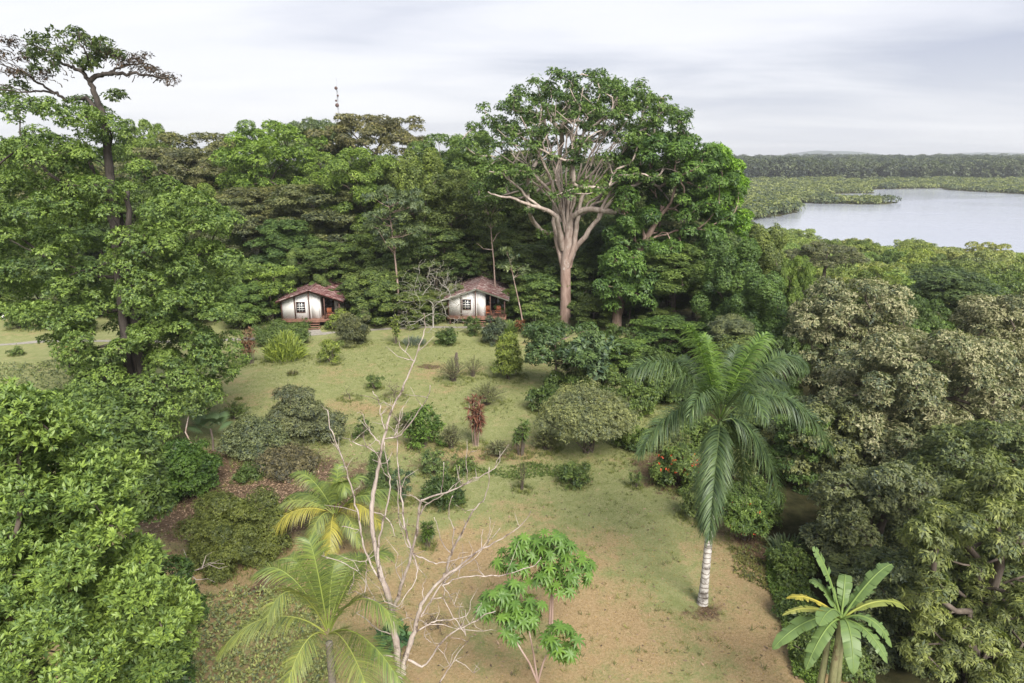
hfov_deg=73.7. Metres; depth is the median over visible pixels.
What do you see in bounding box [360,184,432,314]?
slender tree
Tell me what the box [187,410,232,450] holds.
broadleaf tree
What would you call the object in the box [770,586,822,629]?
shrub
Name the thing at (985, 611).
broadleaf tree
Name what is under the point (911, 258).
mangrove tree
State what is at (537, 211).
broadleaf tree
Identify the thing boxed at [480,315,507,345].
shrub
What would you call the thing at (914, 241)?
mangrove tree
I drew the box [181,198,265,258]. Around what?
broadleaf tree
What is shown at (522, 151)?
broadleaf tree
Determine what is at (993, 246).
mangrove tree
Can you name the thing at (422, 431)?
shrub
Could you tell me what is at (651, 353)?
shrub
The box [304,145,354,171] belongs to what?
broadleaf tree
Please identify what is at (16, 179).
broadleaf tree
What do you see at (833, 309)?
broadleaf tree
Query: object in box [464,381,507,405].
shrub
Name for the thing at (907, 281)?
mangrove tree
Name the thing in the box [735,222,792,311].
broadleaf tree
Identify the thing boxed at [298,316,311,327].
shrub
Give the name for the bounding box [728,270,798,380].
broadleaf tree
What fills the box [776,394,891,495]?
broadleaf tree
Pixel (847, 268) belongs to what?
mangrove tree
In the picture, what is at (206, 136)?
broadleaf tree
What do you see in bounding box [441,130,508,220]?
broadleaf tree
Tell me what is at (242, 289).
broadleaf tree
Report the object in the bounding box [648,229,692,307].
broadleaf tree
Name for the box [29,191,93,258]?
broadleaf tree
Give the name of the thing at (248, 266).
thicket tree
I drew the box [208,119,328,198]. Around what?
broadleaf tree
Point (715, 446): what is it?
royal palm
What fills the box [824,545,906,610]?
thicket tree
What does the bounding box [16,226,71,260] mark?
broadleaf tree
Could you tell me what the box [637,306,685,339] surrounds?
broadleaf tree
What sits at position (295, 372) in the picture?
shrub
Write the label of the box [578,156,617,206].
broadleaf tree
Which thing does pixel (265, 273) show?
broadleaf tree
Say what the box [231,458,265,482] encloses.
shrub
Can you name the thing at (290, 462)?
shrub
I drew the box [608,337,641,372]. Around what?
shrub
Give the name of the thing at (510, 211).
broadleaf tree
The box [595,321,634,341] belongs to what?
shrub
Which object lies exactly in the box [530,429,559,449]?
shrub
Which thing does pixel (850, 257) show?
mangrove tree
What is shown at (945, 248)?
mangrove tree
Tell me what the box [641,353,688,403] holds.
shrub
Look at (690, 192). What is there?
broadleaf tree
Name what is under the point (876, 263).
mangrove tree
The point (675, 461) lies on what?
shrub
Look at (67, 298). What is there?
broadleaf tree
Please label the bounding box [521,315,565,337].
shrub
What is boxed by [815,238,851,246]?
mangrove tree
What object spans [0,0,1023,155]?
sky
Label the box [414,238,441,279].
broadleaf tree
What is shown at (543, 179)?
broadleaf tree
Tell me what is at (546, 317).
broadleaf tree
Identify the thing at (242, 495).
leaf litter
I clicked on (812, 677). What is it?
groundcover
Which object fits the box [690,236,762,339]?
broadleaf tree
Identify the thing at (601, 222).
broadleaf tree
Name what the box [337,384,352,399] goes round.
shrub
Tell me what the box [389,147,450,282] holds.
broadleaf tree
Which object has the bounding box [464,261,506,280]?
thicket tree
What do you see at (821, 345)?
thicket tree
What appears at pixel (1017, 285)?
mangrove tree
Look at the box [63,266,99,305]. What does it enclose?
thicket tree
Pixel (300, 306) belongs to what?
window
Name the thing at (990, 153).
hills
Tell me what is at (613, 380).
shrub
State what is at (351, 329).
shrub
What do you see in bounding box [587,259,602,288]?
broadleaf tree
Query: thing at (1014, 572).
thicket tree
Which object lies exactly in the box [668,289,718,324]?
broadleaf tree
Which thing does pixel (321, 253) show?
broadleaf tree
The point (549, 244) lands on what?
broadleaf tree
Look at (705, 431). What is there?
shrub
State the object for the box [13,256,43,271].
broadleaf tree
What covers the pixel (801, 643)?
shrub
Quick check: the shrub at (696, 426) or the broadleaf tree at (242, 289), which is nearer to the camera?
the shrub at (696, 426)
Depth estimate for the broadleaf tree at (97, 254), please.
95.34 m
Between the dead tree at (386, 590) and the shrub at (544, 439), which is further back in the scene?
the shrub at (544, 439)
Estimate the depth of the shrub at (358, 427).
48.84 m
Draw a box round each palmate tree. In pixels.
[472,578,585,682]
[488,528,597,633]
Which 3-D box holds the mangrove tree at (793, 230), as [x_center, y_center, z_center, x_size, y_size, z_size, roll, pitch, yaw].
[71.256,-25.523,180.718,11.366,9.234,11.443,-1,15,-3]
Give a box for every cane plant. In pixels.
[238,326,259,364]
[464,394,486,446]
[514,319,524,331]
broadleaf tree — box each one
[0,158,25,208]
[0,193,22,224]
[0,207,51,254]
[0,251,34,264]
[11,164,62,201]
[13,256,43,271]
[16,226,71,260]
[17,148,98,226]
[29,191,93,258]
[41,387,176,538]
[52,228,100,293]
[53,162,133,202]
[58,284,91,299]
[68,223,111,259]
[92,158,103,175]
[96,185,172,236]
[103,147,226,187]
[112,119,178,184]
[117,176,150,221]
[145,260,164,281]
[147,153,201,213]
[149,218,185,267]
[154,131,250,200]
[179,182,217,259]
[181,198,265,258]
[185,229,221,261]
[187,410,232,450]
[196,158,238,194]
[200,262,224,274]
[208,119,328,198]
[213,185,307,251]
[217,197,265,251]
[218,175,286,201]
[219,282,271,327]
[220,216,252,264]
[242,262,297,324]
[243,216,321,272]
[254,168,320,200]
[257,224,283,267]
[261,183,365,242]
[267,271,286,281]
[278,117,357,171]
[280,240,363,282]
[283,219,314,270]
[286,247,317,287]
[302,146,405,232]
[302,160,367,203]
[303,113,429,162]
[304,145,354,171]
[309,260,351,280]
[309,272,330,286]
[314,209,348,255]
[328,284,358,306]
[336,259,372,280]
[340,182,357,267]
[341,268,400,326]
[343,223,404,270]
[349,213,371,256]
[354,193,397,232]
[365,253,433,283]
[368,162,413,265]
[378,290,433,328]
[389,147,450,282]
[389,226,484,308]
[400,169,489,283]
[406,132,466,278]
[406,251,449,303]
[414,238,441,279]
[415,290,448,309]
[434,248,486,281]
[440,193,495,280]
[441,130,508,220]
[445,283,463,319]
[452,222,538,270]
[454,234,482,279]
[466,223,520,258]
[471,250,507,279]
[481,192,525,228]
[485,156,553,207]
[490,242,557,281]
[493,186,592,242]
[494,291,520,318]
[500,149,535,207]
[500,278,531,296]
[503,213,553,253]
[503,248,527,294]
[511,283,549,321]
[517,297,559,320]
[522,201,553,268]
[536,221,586,261]
[537,162,595,197]
[541,179,581,247]
[542,252,558,270]
[549,191,594,230]
[558,251,602,284]
[569,294,614,328]
[573,225,622,278]
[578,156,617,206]
[582,174,613,220]
[582,212,614,243]
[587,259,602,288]
[600,233,663,313]
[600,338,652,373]
[607,186,677,228]
[609,196,651,234]
[613,293,642,330]
[628,241,711,329]
[629,314,705,358]
[632,304,645,318]
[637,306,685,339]
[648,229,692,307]
[656,216,701,304]
[659,285,687,310]
[667,189,703,224]
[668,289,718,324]
[682,225,742,280]
[690,141,754,266]
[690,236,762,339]
[696,221,753,238]
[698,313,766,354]
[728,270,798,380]
[732,428,800,475]
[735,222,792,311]
[763,334,812,398]
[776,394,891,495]
[779,255,819,370]
[782,276,928,395]
[783,241,870,277]
[796,458,956,574]
[817,328,1023,468]
[836,266,906,342]
[840,544,969,681]
[856,294,951,328]
[894,466,1023,682]
[902,417,1023,562]
[904,266,1006,360]
[942,291,1023,414]
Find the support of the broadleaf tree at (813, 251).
on the ground at (798, 512)
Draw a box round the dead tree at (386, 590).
[321,313,540,682]
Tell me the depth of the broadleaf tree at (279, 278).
89.07 m
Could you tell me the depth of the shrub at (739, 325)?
57.01 m
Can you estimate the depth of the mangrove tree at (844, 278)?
100.93 m
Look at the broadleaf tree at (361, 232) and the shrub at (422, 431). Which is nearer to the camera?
the shrub at (422, 431)
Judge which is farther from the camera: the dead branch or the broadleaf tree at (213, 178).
the broadleaf tree at (213, 178)
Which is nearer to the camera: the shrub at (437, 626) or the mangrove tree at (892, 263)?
the shrub at (437, 626)
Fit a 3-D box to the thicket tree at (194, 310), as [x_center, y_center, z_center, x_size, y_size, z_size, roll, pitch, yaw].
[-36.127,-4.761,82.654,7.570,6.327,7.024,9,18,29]
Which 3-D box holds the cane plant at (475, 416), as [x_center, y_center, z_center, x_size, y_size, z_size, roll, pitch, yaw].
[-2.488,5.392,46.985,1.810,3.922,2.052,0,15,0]
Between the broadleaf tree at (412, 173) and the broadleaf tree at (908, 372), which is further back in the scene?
the broadleaf tree at (412, 173)
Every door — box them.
[322,297,334,312]
[486,295,496,312]
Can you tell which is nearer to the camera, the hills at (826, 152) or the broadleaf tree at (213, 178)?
the broadleaf tree at (213, 178)
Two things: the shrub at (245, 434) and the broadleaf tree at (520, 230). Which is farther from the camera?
the broadleaf tree at (520, 230)
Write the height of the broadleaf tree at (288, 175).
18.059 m
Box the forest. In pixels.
[709,153,1023,179]
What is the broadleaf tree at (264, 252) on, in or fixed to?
on the ground at (798, 512)
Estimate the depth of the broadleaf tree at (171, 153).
101.61 m
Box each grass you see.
[47,339,842,682]
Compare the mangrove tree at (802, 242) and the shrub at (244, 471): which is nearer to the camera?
the shrub at (244, 471)
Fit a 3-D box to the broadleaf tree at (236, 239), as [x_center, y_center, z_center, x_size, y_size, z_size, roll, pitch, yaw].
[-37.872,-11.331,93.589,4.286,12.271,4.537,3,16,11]
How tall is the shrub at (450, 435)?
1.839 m
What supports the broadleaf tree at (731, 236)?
on the ground at (798, 512)
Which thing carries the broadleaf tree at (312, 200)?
on the ground at (798, 512)
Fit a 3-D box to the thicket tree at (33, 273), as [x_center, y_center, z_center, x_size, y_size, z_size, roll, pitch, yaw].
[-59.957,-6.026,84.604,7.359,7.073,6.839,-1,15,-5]
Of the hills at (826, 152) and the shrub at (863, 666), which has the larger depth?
the hills at (826, 152)
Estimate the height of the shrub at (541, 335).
6.709 m
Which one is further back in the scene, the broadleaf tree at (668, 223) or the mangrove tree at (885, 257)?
the mangrove tree at (885, 257)
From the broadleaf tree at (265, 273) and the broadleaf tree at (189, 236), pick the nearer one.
the broadleaf tree at (265, 273)
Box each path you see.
[0,326,483,345]
[307,329,321,334]
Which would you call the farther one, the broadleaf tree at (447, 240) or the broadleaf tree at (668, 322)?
the broadleaf tree at (447, 240)
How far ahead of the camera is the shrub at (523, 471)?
40.90 m
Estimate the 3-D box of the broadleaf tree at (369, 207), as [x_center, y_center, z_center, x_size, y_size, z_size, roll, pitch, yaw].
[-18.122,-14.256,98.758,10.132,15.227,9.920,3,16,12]
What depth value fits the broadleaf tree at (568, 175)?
118.27 m
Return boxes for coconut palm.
[215,530,410,682]
[260,463,399,562]
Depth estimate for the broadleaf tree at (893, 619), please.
26.75 m
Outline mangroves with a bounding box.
[695,176,1023,219]
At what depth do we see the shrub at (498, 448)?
45.44 m
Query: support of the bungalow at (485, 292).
on the ground at (798, 512)
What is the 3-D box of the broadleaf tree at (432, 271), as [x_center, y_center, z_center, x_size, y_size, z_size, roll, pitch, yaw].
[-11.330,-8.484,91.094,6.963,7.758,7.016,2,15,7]
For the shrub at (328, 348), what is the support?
on the ground at (798, 512)
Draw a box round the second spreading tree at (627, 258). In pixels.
[591,128,747,331]
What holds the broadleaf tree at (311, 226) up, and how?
on the ground at (798, 512)
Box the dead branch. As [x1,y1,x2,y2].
[170,549,226,581]
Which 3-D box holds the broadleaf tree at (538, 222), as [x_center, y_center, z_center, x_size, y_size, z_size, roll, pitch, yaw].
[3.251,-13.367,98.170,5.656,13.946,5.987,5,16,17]
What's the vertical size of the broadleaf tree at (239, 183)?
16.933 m
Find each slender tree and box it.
[177,387,207,442]
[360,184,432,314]
[468,193,518,286]
[494,246,531,319]
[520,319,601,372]
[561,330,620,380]
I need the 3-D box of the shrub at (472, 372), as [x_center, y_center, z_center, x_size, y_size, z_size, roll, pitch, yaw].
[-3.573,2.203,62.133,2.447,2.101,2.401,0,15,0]
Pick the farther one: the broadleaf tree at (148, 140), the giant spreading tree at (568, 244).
the broadleaf tree at (148, 140)
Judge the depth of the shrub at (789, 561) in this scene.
31.79 m
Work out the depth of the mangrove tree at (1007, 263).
123.91 m
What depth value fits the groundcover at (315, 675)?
27.84 m
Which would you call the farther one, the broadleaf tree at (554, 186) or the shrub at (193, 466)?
the broadleaf tree at (554, 186)
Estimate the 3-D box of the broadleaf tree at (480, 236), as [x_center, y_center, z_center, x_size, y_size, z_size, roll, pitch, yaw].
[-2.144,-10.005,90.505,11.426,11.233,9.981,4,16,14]
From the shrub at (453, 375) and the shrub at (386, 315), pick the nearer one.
the shrub at (453, 375)
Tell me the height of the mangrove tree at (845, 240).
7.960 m
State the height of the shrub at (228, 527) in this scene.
4.176 m
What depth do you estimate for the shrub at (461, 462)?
43.19 m
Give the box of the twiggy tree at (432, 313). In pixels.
[386,252,477,334]
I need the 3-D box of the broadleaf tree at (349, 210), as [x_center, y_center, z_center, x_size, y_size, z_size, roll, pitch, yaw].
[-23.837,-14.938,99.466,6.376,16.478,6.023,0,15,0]
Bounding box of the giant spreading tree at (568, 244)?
[452,67,713,327]
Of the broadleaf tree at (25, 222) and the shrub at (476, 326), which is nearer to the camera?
the shrub at (476, 326)
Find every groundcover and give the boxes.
[0,357,90,391]
[190,584,341,682]
[448,461,560,480]
[728,545,776,600]
[764,551,818,682]
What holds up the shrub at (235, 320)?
on the ground at (798, 512)
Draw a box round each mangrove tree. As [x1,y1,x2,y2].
[768,227,797,237]
[779,242,802,250]
[780,236,814,242]
[786,240,809,245]
[788,228,821,242]
[811,266,852,279]
[812,253,874,267]
[813,255,861,278]
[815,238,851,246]
[818,276,850,282]
[841,237,873,244]
[844,239,880,251]
[847,244,884,257]
[854,269,921,285]
[855,261,906,272]
[861,252,890,256]
[869,248,913,264]
[877,262,897,266]
[878,315,962,366]
[883,245,895,248]
[893,237,931,247]
[893,243,938,256]
[893,247,942,268]
[893,266,942,282]
[895,261,934,270]
[913,252,949,262]
[922,297,961,351]
[925,249,977,262]
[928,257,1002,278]
[937,246,964,259]
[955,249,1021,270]
[957,241,1013,253]
[962,286,1015,294]
[984,270,1023,292]
[990,261,1023,273]
[998,260,1023,270]
[1010,252,1023,261]
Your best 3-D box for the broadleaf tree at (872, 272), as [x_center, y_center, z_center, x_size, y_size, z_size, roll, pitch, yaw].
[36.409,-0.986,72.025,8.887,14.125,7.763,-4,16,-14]
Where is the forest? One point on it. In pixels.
(1001, 165)
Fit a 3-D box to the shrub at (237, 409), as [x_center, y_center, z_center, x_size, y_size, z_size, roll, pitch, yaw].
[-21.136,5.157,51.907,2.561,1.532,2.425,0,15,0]
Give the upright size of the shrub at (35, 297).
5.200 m
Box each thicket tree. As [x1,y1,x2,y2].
[0,265,44,301]
[30,267,76,296]
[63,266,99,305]
[81,258,113,313]
[105,277,151,304]
[153,290,198,319]
[180,275,228,320]
[209,256,268,320]
[249,280,295,315]
[342,264,407,323]
[370,270,429,322]
[414,280,450,298]
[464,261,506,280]
[509,272,578,320]
[542,261,596,316]
[704,334,760,403]
[726,397,782,441]
[763,402,845,494]
[764,394,832,458]
[816,327,849,368]
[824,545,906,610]
[826,442,903,467]
[950,481,1021,571]
[957,538,1023,638]
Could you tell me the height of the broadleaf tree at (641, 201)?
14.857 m
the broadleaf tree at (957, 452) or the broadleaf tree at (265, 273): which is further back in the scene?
the broadleaf tree at (265, 273)
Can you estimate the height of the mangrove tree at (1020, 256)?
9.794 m
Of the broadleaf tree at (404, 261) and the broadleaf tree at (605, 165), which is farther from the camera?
the broadleaf tree at (605, 165)
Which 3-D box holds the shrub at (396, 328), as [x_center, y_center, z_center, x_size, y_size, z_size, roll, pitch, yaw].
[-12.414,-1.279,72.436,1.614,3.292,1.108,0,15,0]
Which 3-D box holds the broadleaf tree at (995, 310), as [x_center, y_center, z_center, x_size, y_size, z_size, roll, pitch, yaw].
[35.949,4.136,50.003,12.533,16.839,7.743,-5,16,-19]
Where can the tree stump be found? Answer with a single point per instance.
(456, 355)
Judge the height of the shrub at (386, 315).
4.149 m
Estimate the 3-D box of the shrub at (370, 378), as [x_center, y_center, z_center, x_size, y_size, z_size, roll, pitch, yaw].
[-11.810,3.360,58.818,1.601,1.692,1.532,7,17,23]
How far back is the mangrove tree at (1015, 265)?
118.12 m
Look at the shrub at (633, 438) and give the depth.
46.17 m
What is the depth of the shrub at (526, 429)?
45.32 m
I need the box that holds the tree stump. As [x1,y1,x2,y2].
[454,352,458,371]
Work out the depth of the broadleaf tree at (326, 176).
91.31 m
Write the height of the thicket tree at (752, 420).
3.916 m
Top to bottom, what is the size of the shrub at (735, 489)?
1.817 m
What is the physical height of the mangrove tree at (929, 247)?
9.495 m
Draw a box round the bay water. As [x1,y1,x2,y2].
[751,188,1023,252]
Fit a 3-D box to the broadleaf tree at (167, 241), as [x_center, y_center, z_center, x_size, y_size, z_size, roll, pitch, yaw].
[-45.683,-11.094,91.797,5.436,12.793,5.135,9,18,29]
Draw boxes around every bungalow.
[275,278,349,329]
[443,274,510,326]
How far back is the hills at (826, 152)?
4800.09 m
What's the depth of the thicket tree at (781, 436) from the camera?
40.88 m
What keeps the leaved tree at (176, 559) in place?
on the ground at (798, 512)
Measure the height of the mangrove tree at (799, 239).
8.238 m
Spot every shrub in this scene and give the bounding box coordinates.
[0,299,26,327]
[5,345,24,355]
[14,293,60,329]
[56,300,97,330]
[149,435,223,505]
[171,485,292,584]
[205,408,293,463]
[217,400,249,418]
[222,290,268,328]
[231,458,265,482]
[247,315,311,345]
[251,440,323,482]
[260,329,311,362]
[263,378,330,444]
[287,369,297,375]
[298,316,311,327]
[307,405,349,442]
[316,336,344,362]
[324,319,334,328]
[328,307,349,328]
[331,307,371,347]
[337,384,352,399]
[351,414,375,438]
[353,299,400,324]
[362,450,396,494]
[365,372,384,388]
[371,617,415,659]
[382,380,407,398]
[389,314,401,343]
[389,466,415,501]
[391,411,414,427]
[397,303,446,325]
[401,334,426,347]
[401,402,447,448]
[418,447,456,474]
[418,469,466,511]
[419,520,435,546]
[420,612,450,636]
[435,326,458,345]
[436,356,466,381]
[439,423,462,448]
[452,449,477,474]
[461,315,486,336]
[464,355,482,376]
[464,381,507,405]
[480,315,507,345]
[484,438,511,457]
[490,330,524,379]
[493,319,519,332]
[511,418,531,455]
[514,460,528,490]
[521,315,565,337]
[521,384,556,410]
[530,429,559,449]
[532,376,643,453]
[543,364,584,391]
[547,388,577,415]
[557,460,593,489]
[575,362,626,395]
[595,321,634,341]
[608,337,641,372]
[611,419,651,450]
[617,374,664,419]
[622,343,676,379]
[628,471,641,486]
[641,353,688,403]
[647,423,690,450]
[647,441,705,496]
[663,368,695,402]
[674,416,708,445]
[678,484,705,519]
[686,416,732,447]
[717,491,774,540]
[718,481,756,511]
[722,449,759,482]
[727,474,786,502]
[754,485,783,528]
[762,532,807,553]
[763,539,817,589]
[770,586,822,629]
[787,627,847,675]
[822,635,876,682]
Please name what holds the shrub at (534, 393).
on the ground at (798, 512)
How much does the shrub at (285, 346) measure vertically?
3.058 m
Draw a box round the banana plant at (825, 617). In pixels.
[772,546,909,682]
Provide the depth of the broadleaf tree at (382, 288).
78.27 m
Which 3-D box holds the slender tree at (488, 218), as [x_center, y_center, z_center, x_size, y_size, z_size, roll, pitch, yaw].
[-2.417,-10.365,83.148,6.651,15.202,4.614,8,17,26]
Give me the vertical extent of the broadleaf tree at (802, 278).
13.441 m
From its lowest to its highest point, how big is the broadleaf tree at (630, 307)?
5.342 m
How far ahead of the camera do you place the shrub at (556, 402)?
51.66 m
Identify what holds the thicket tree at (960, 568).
on the ground at (798, 512)
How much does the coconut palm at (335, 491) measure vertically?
4.485 m
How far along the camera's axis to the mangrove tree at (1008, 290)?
91.82 m
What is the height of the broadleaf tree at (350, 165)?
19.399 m
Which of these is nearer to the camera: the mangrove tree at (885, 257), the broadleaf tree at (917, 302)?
the broadleaf tree at (917, 302)
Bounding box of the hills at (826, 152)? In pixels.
[777,150,881,155]
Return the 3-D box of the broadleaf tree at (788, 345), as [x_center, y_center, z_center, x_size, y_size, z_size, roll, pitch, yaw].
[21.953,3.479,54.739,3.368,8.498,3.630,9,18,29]
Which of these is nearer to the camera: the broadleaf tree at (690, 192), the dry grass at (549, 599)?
the dry grass at (549, 599)
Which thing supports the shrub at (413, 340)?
on the ground at (798, 512)
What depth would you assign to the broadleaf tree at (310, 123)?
113.97 m
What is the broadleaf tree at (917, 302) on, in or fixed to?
on the ground at (798, 512)
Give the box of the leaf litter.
[118,430,796,682]
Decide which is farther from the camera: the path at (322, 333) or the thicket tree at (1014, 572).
the path at (322, 333)
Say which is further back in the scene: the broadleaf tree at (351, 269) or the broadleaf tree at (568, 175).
the broadleaf tree at (568, 175)
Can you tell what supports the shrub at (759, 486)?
on the ground at (798, 512)
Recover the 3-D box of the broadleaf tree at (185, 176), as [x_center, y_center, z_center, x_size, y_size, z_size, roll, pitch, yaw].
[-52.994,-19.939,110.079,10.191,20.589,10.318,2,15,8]
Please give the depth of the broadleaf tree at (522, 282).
84.21 m
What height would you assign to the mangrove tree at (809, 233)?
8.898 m
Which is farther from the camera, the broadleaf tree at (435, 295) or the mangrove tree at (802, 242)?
the mangrove tree at (802, 242)
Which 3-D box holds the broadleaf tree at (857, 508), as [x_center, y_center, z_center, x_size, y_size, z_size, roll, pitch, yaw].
[18.363,9.279,33.963,6.692,9.627,9.119,15,21,43]
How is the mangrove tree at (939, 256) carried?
on the ground at (798, 512)
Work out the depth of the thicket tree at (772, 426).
44.73 m
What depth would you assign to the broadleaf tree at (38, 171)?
105.58 m
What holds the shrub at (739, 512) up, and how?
on the ground at (798, 512)
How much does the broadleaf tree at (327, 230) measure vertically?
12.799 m
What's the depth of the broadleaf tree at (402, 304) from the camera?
78.62 m
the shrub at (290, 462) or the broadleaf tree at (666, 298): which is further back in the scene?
the broadleaf tree at (666, 298)
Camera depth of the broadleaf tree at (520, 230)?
92.95 m
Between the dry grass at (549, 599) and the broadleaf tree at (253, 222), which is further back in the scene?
the broadleaf tree at (253, 222)
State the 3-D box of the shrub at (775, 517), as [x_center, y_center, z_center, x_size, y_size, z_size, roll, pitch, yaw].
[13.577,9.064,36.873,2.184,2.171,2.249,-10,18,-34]
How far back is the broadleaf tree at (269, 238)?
87.28 m
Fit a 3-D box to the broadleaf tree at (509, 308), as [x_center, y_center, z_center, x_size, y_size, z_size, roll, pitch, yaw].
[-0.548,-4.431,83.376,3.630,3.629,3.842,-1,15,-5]
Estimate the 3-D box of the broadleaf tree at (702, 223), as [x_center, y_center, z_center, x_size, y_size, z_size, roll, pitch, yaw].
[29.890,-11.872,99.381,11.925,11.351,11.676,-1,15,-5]
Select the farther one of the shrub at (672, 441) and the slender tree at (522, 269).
the slender tree at (522, 269)
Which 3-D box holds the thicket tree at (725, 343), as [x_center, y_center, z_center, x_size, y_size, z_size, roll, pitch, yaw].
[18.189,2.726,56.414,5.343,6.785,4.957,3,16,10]
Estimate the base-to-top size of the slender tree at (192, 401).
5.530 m
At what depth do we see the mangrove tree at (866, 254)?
142.36 m
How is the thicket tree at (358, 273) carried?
on the ground at (798, 512)
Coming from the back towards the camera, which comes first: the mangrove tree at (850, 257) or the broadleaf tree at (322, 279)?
the mangrove tree at (850, 257)
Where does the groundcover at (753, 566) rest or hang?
on the ground at (798, 512)
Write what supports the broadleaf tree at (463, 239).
on the ground at (798, 512)
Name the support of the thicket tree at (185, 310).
on the ground at (798, 512)
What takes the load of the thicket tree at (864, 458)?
on the ground at (798, 512)
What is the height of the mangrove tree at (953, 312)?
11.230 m
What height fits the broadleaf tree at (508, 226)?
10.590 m
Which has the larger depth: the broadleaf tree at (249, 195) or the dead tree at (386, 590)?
the broadleaf tree at (249, 195)
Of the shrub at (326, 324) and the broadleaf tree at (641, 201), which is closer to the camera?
the shrub at (326, 324)
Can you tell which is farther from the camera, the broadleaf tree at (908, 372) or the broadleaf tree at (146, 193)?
the broadleaf tree at (146, 193)
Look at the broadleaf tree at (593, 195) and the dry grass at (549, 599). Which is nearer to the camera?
the dry grass at (549, 599)
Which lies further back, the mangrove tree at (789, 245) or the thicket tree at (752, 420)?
the mangrove tree at (789, 245)
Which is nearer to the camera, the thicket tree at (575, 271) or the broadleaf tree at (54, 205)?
the thicket tree at (575, 271)
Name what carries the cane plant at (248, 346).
on the ground at (798, 512)
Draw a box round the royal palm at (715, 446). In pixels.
[625,323,836,606]
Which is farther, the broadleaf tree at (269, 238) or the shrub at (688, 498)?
the broadleaf tree at (269, 238)
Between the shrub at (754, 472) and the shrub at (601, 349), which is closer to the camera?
the shrub at (754, 472)
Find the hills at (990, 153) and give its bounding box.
[947,152,1023,155]
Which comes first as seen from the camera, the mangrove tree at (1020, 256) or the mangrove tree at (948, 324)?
the mangrove tree at (948, 324)
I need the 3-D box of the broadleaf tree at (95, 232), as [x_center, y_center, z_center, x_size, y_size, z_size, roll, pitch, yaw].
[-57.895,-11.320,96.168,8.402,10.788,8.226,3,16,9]
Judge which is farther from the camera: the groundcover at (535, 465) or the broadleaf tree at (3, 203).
the broadleaf tree at (3, 203)
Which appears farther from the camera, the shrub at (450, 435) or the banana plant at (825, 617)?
the shrub at (450, 435)
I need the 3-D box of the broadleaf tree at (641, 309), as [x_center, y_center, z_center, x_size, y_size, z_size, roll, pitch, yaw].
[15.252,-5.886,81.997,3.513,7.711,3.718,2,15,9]
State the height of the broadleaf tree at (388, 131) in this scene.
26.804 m
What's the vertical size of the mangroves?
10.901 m
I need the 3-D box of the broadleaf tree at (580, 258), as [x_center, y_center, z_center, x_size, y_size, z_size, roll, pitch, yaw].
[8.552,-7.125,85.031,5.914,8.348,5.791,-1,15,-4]
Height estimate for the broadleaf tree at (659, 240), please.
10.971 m
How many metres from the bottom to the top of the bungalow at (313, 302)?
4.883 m
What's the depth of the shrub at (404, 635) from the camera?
27.04 m
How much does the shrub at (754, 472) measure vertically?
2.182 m
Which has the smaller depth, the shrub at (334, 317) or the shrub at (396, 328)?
the shrub at (396, 328)
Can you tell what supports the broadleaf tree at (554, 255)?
on the ground at (798, 512)
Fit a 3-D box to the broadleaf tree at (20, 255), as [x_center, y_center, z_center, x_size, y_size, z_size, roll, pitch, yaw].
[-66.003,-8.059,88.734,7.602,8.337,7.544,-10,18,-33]
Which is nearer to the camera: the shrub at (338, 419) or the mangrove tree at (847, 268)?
the shrub at (338, 419)
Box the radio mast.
[334,79,338,121]
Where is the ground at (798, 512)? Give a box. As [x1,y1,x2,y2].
[0,156,1023,682]
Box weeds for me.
[1,319,805,682]
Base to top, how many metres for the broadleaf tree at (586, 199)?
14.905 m
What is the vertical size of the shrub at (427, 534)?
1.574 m
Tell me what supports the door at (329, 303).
in the bungalow at (313, 302)
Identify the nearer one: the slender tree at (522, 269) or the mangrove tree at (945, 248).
the slender tree at (522, 269)
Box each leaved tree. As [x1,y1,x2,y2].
[0,376,204,682]
[143,553,209,682]
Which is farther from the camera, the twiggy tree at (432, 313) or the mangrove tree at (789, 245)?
the mangrove tree at (789, 245)
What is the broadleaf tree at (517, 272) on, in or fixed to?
on the ground at (798, 512)
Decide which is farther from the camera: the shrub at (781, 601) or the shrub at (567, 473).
the shrub at (567, 473)
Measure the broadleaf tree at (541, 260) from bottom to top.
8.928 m
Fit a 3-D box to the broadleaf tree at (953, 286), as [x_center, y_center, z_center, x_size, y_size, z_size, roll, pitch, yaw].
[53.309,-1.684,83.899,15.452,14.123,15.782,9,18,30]
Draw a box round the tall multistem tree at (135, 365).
[0,24,252,446]
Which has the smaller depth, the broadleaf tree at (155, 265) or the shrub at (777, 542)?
the shrub at (777, 542)
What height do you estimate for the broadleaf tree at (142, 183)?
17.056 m
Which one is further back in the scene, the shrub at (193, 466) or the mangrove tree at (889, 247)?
the mangrove tree at (889, 247)
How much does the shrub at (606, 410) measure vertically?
5.630 m
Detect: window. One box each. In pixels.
[296,302,305,312]
[462,299,470,309]
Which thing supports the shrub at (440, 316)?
on the ground at (798, 512)
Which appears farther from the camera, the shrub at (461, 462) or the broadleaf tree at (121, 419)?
the shrub at (461, 462)
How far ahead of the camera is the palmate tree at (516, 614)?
22.96 m

